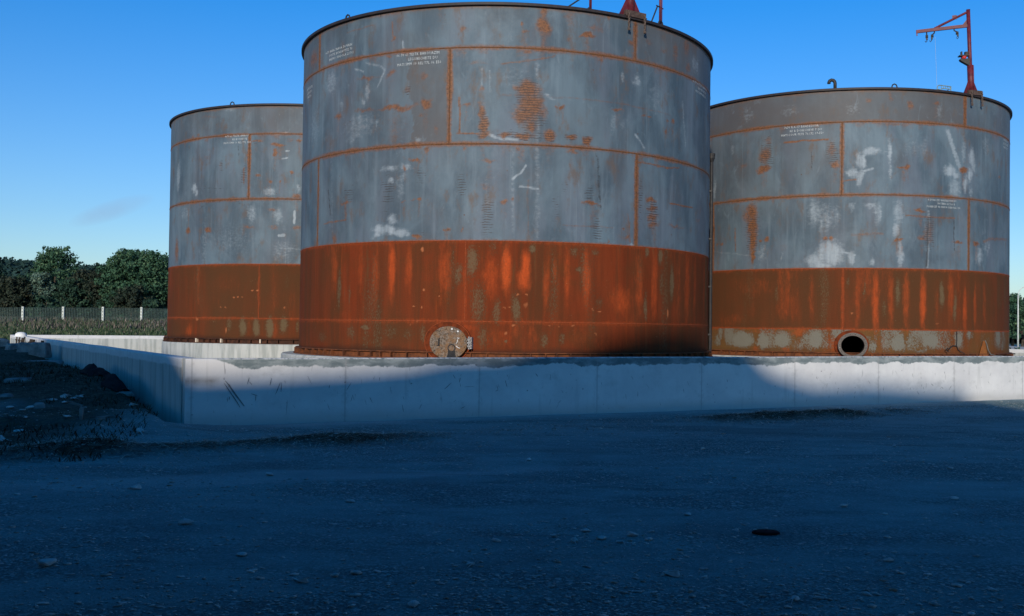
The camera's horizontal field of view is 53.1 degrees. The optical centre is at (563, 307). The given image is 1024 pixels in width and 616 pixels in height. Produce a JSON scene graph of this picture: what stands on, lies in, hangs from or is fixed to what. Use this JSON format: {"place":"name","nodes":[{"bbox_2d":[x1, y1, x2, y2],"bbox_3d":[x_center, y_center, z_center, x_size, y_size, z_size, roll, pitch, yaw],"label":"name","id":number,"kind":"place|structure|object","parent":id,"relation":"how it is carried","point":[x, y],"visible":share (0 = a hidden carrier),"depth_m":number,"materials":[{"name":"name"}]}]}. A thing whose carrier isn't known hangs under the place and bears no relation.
{"place":"outdoors","nodes":[
{"label":"outdoors","id":0,"kind":"place"},
{"bbox_2d":[0,316,166,333],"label":"dry grass","id":1,"kind":"structure","parent":0,"point":[38,319],"depth_m":72.27,"materials":[{"name":"plant"}]},
{"bbox_2d":[447,344,455,356],"bbox_3d":[-2.030,0.778,18.576,0.170,0.250,0.060,1,-1,-11],"label":"lifting eye","id":2,"kind":"object","parent":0,"point":[451,354],"visible":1,"depth_m":18.55,"materials":[{"name":"metal"}]},
{"bbox_2d":[0,326,1023,615],"bbox_3d":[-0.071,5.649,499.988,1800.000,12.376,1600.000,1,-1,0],"label":"ground","id":3,"kind":"structure","parent":0,"point":[550,504],"depth_m":8.93,"materials":[{"name":"grey gravel"}]},
{"bbox_2d":[0,266,8,277],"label":"tree","id":4,"kind":"object","parent":3,"relation":"on","point":[2,273],"visible":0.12,"depth_m":108.42,"materials":[{"name":"green plant"}]},
{"bbox_2d":[0,338,9,346],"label":"rubble block","id":5,"kind":"object","parent":3,"relation":"on","point":[3,342],"depth_m":32.42,"materials":[{"name":"concrete"}]},
{"bbox_2d":[0,393,13,396],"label":"rubble block","id":6,"kind":"object","parent":3,"relation":"on","point":[6,395],"depth_m":17.42,"materials":[{"name":"concrete"}]},
{"bbox_2d":[5,343,18,349],"bbox_3d":[-16.919,1.202,31.578,0.359,0.235,0.526,0,-1,38],"label":"rubble block","id":7,"kind":"object","parent":3,"relation":"on","point":[10,346],"depth_m":31.40,"materials":[{"name":"concrete"}]},
{"bbox_2d":[0,276,35,316],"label":"tree","id":8,"kind":"object","parent":3,"relation":"on","point":[11,296],"visible":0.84,"depth_m":101.20,"materials":[{"name":"green plant"}]},
{"bbox_2d":[3,377,32,382],"bbox_3d":[-10.424,1.381,19.575,0.518,0.118,0.493,1,-1,-29],"label":"rubble block","id":9,"kind":"object","parent":3,"relation":"on","point":[17,379],"depth_m":19.43,"materials":[{"name":"concrete"}]},
{"bbox_2d":[16,342,28,351],"bbox_3d":[-15.761,1.167,29.988,0.422,0.337,0.375,1,-1,-11],"label":"rubble block","id":10,"kind":"object","parent":3,"relation":"on","point":[22,346],"depth_m":29.82,"materials":[{"name":"concrete"}]},
{"bbox_2d":[13,274,37,312],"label":"tree","id":11,"kind":"object","parent":3,"relation":"on","point":[26,278],"visible":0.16,"depth_m":103.56,"materials":[{"name":"green plant"}]},
{"bbox_2d":[32,402,45,408],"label":"rubble block","id":12,"kind":"object","parent":3,"relation":"on","point":[36,405],"depth_m":16.27,"materials":[{"name":"concrete"}]},
{"bbox_2d":[27,342,51,357],"bbox_3d":[-14.883,1.181,28.885,0.822,0.436,0.375,1,-1,6],"label":"rubble block","id":13,"kind":"object","parent":3,"relation":"on","point":[41,349],"depth_m":28.70,"materials":[{"name":"concrete"}]},
{"bbox_2d":[27,272,55,317],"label":"tree","id":14,"kind":"object","parent":3,"relation":"on","point":[38,278],"visible":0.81,"depth_m":102.77,"materials":[{"name":"green plant"}]},
{"bbox_2d":[24,295,65,318],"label":"tree","id":15,"kind":"object","parent":3,"relation":"on","point":[52,305],"visible":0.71,"depth_m":94.59,"materials":[{"name":"green plant"}]},
{"bbox_2d":[32,555,59,565],"bbox_3d":[-3.390,1.633,6.766,0.112,0.106,0.264,1,-1,2],"label":"stone","id":16,"kind":"object","parent":3,"relation":"on","point":[47,561],"visible":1,"depth_m":6.68,"materials":[{"name":"stone"}]},
{"bbox_2d":[30,360,63,364],"bbox_3d":[-13.245,1.384,25.974,0.963,0.106,0.644,1,-1,-17],"label":"rubble block","id":17,"kind":"object","parent":3,"relation":"on","point":[61,362],"depth_m":26.01,"materials":[{"name":"concrete"}]},
{"bbox_2d":[27,246,79,304],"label":"tree","id":18,"kind":"object","parent":3,"relation":"on","point":[49,259],"visible":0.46,"depth_m":105.36,"materials":[{"name":"green plant"}]},
{"bbox_2d":[61,399,83,419],"bbox_3d":[-7.202,1.514,15.080,0.314,0.352,0.252,1,-1,-5],"label":"rubble block","id":19,"kind":"object","parent":3,"relation":"on","point":[81,413],"depth_m":14.99,"materials":[{"name":"concrete"}]},
{"bbox_2d":[51,277,94,318],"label":"tree","id":20,"kind":"object","parent":3,"relation":"on","point":[65,287],"visible":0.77,"depth_m":98.36,"materials":[{"name":"green plant"}]},
{"bbox_2d":[0,359,159,461],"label":"dirt mound","id":21,"kind":"object","parent":3,"relation":"on","point":[81,402],"visible":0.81,"depth_m":15.32,"materials":[{"name":"brown soil"}]},
{"bbox_2d":[0,306,164,322],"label":"fence","id":22,"kind":"object","parent":3,"relation":"on","point":[141,312],"visible":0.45,"depth_m":78.94,"materials":[{"name":"grey metal"}]},
{"bbox_2d":[0,315,166,340],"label":"meadow grass","id":23,"kind":"structure","parent":3,"relation":"on","point":[14,330],"depth_m":64.74,"materials":[{"name":"green plant"}]},
{"bbox_2d":[57,268,115,318],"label":"tree","id":24,"kind":"object","parent":3,"relation":"on","point":[87,276],"visible":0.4,"depth_m":99.72,"materials":[{"name":"green plant"}]},
{"bbox_2d":[84,415,112,419],"bbox_3d":[-6.894,1.644,15.202,0.308,0.102,0.413,0,-1,23],"label":"rubble block","id":25,"kind":"object","parent":3,"relation":"on","point":[99,417],"depth_m":15.14,"materials":[{"name":"concrete"}]},
{"bbox_2d":[91,262,109,309],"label":"tree","id":26,"kind":"object","parent":3,"relation":"on","point":[97,264],"visible":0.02,"depth_m":111.54,"materials":[{"name":"green plant"}]},
{"bbox_2d":[79,363,135,401],"bbox_3d":[-9.187,1.511,20.370,0.550,0.747,5.202,1,-1,-33],"label":"plastic sheet","id":27,"kind":"object","parent":3,"relation":"on","point":[114,381],"visible":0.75,"depth_m":19.22,"materials":[{"name":"black plastic"}]},
{"bbox_2d":[96,289,124,319],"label":"tree","id":28,"kind":"object","parent":3,"relation":"on","point":[99,303],"visible":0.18,"depth_m":96.61,"materials":[{"name":"green plant"}]},
{"bbox_2d":[117,384,140,396],"bbox_3d":[-7.800,1.479,18.333,0.298,0.187,0.811,1,-1,-11],"label":"rubble block","id":29,"kind":"object","parent":3,"relation":"on","point":[129,393],"depth_m":18.14,"materials":[{"name":"concrete"}]},
{"bbox_2d":[109,284,151,318],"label":"tree","id":30,"kind":"object","parent":3,"relation":"on","point":[130,298],"visible":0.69,"depth_m":93.66,"materials":[{"name":"green plant"}]},
{"bbox_2d":[93,248,168,318],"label":"tree","id":31,"kind":"object","parent":3,"relation":"on","point":[148,270],"visible":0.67,"depth_m":96.62,"materials":[{"name":"green plant"}]},
{"bbox_2d":[126,482,141,488],"bbox_3d":[-4.152,1.717,9.867,0.149,0.061,0.120,1,-1,-2],"label":"stone","id":32,"kind":"object","parent":3,"relation":"on","point":[137,486],"visible":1,"depth_m":9.85,"materials":[{"name":"stone"}]},
{"bbox_2d":[136,426,143,435],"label":"stone","id":33,"kind":"object","parent":3,"relation":"on","point":[141,430],"visible":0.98,"depth_m":14.36,"materials":[{"name":"stone"}]},
{"bbox_2d":[139,299,166,319],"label":"tree","id":34,"kind":"object","parent":3,"relation":"on","point":[151,303],"visible":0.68,"depth_m":91.94,"materials":[{"name":"green plant"}]},
{"bbox_2d":[167,518,193,523],"bbox_3d":[-3.110,1.701,8.129,0.331,0.059,0.149,0,-1,13],"label":"stone","id":35,"kind":"object","parent":3,"relation":"on","point":[184,521],"visible":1,"depth_m":8.11,"materials":[{"name":"stone"}]},
{"bbox_2d":[236,552,246,555],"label":"stone","id":36,"kind":"object","parent":3,"relation":"on","point":[241,553],"visible":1,"depth_m":7.04,"materials":[{"name":"stone"}]},
{"bbox_2d":[296,577,308,582],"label":"stone","id":37,"kind":"object","parent":3,"relation":"on","point":[303,580],"visible":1,"depth_m":6.35,"materials":[{"name":"stone"}]},
{"bbox_2d":[407,600,418,607],"bbox_3d":[-0.853,1.703,5.876,0.064,0.042,0.113,0,-1,28],"label":"stone","id":38,"kind":"object","parent":3,"relation":"on","point":[413,603],"visible":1,"depth_m":5.85,"materials":[{"name":"stone"}]},
{"bbox_2d":[466,561,475,567],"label":"stone","id":39,"kind":"object","parent":3,"relation":"on","point":[468,564],"visible":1,"depth_m":6.84,"materials":[{"name":"stone"}]},
{"bbox_2d":[0,402,1021,469],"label":"straw litter","id":40,"kind":"object","parent":3,"relation":"on","point":[351,436],"visible":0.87,"depth_m":13.94,"materials":[{"name":"beige plant"}]},
{"bbox_2d":[0,256,1023,327],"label":"wood","id":41,"kind":"object","parent":3,"relation":"on","point":[14,267],"visible":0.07,"depth_m":242.26,"materials":[{"name":"green plant"}]},
{"bbox_2d":[10,335,1023,424],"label":"bund wall","id":42,"kind":"structure","parent":3,"relation":"on","point":[216,391],"depth_m":19.55,"materials":[{"name":"concrete"}]},
{"bbox_2d":[12,332,29,336],"bbox_3d":[-20.163,0.978,38.014,0.600,0.175,0.600,1,-1,0],"label":"white cap","id":43,"kind":"object","parent":42,"relation":"on","point":[20,334],"visible":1,"depth_m":37.86,"materials":[{"name":"paint"}]},
{"bbox_2d":[569,536,577,544],"bbox_3d":[0.080,1.748,7.584,0.078,0.090,0.259,1,-1,-6],"label":"stone","id":44,"kind":"object","parent":3,"relation":"on","point":[574,539],"visible":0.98,"depth_m":7.64,"materials":[{"name":"stone"}]},
{"bbox_2d":[627,531,639,535],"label":"stone","id":45,"kind":"object","parent":3,"relation":"on","point":[630,533],"visible":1,"depth_m":7.89,"materials":[{"name":"stone"}]},
{"bbox_2d":[662,570,681,576],"bbox_3d":[0.710,1.718,6.693,0.146,0.048,0.181,1,-1,-1],"label":"stone","id":46,"kind":"object","parent":3,"relation":"on","point":[674,573],"visible":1,"depth_m":6.63,"materials":[{"name":"stone"}]},
{"bbox_2d":[752,529,779,534],"bbox_3d":[1.608,1.775,8.106,0.224,0.022,0.163,1,-1,0],"label":"rubber disc","id":47,"kind":"object","parent":3,"relation":"on","point":[765,532],"visible":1,"depth_m":8.07,"materials":[{"name":"black rubber"}]},
{"bbox_2d":[779,596,799,603],"bbox_3d":[1.335,1.722,6.009,0.220,0.034,0.099,2,-2,-41],"label":"stone","id":48,"kind":"object","parent":3,"relation":"on","point":[795,598],"visible":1,"depth_m":6.04,"materials":[{"name":"stone"}]},
{"bbox_2d":[874,557,893,561],"bbox_3d":[2.197,1.769,7.178,0.259,0.073,0.078,1,-1,3],"label":"stone","id":49,"kind":"object","parent":3,"relation":"on","point":[889,559],"visible":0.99,"depth_m":7.15,"materials":[{"name":"stone"}]},
{"bbox_2d":[1009,301,1023,346],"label":"tree","id":50,"kind":"object","parent":3,"relation":"on","point":[1013,320],"visible":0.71,"depth_m":111.81,"materials":[{"name":"green plant"}]},
{"bbox_2d":[1010,293,1022,345],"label":"tree","id":51,"kind":"object","parent":3,"relation":"on","point":[1013,299],"visible":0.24,"depth_m":117.72,"materials":[{"name":"green plant"}]},
{"bbox_2d":[1017,287,1023,346],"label":"street lamp","id":52,"kind":"object","parent":3,"relation":"on","point":[1018,320],"visible":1,"depth_m":85.97,"materials":[{"name":"white metal"}]},
{"bbox_2d":[0,0,1023,298],"label":"sky","id":53,"kind":"structure","parent":0,"point":[91,91],"materials":[{"name":"blue"}]},
{"label":"bund floor","id":54,"kind":"structure","parent":0,"visible":0},
{"bbox_2d":[162,341,298,357],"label":"tank plinth","id":55,"kind":"structure","parent":54,"relation":"on","point":[208,350],"depth_m":31.38,"materials":[{"name":"concrete"}]},
{"bbox_2d":[163,101,302,344],"bbox_3d":[-8.685,-2.603,36.421,10.747,7.656,10.494,1,-1,0],"label":"storage tank","id":56,"kind":"object","parent":55,"relation":"on","point":[235,223],"visible":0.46,"depth_m":31.54,"materials":[{"name":"metal"}]},
{"bbox_2d":[281,351,720,357],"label":"tank plinth","id":57,"kind":"structure","parent":54,"relation":"on","point":[288,354],"depth_m":22.67,"materials":[{"name":"concrete"}]},
{"bbox_2d":[293,2,714,357],"bbox_3d":[-1.423,-2.615,26.169,10.494,7.718,10.527,1,-1,0],"label":"storage tank","id":58,"kind":"object","parent":57,"relation":"on","point":[500,179],"visible":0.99,"depth_m":21.52,"materials":[{"name":"metal"}]},
{"bbox_2d":[569,0,591,8],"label":"guard post","id":59,"kind":"object","parent":58,"relation":"on","point":[590,4],"visible":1,"depth_m":21.61,"materials":[{"name":"red metal"}]},
{"bbox_2d":[619,0,646,33],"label":"davit crane","id":60,"kind":"object","parent":58,"relation":"attached to","point":[629,9],"visible":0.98,"depth_m":21.95,"materials":[{"name":"red paint"}]},
{"bbox_2d":[651,0,663,23],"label":"guard post","id":61,"kind":"object","parent":58,"relation":"on","point":[660,9],"visible":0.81,"depth_m":22.70,"materials":[{"name":"red metal"}]},
{"bbox_2d":[712,355,768,356],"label":"tank plinth","id":62,"kind":"structure","parent":54,"relation":"on","point":[737,356],"depth_m":29.11,"materials":[{"name":"concrete"}]},
{"bbox_2d":[708,78,1014,356],"bbox_3d":[8.793,-2.365,32.877,10.494,7.772,10.546,1,-1,0],"label":"storage tank","id":63,"kind":"object","parent":62,"relation":"on","point":[862,221],"visible":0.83,"depth_m":28.21,"materials":[{"name":"grey metal"}]},
{"bbox_2d":[916,9,983,106],"bbox_3d":[10.903,-6.981,28.729,1.784,2.713,0.724,1,-1,-4],"label":"davit crane","id":64,"kind":"object","parent":63,"relation":"attached to","point":[971,89],"visible":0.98,"depth_m":28.54,"materials":[{"name":"red paint"}]}
]}

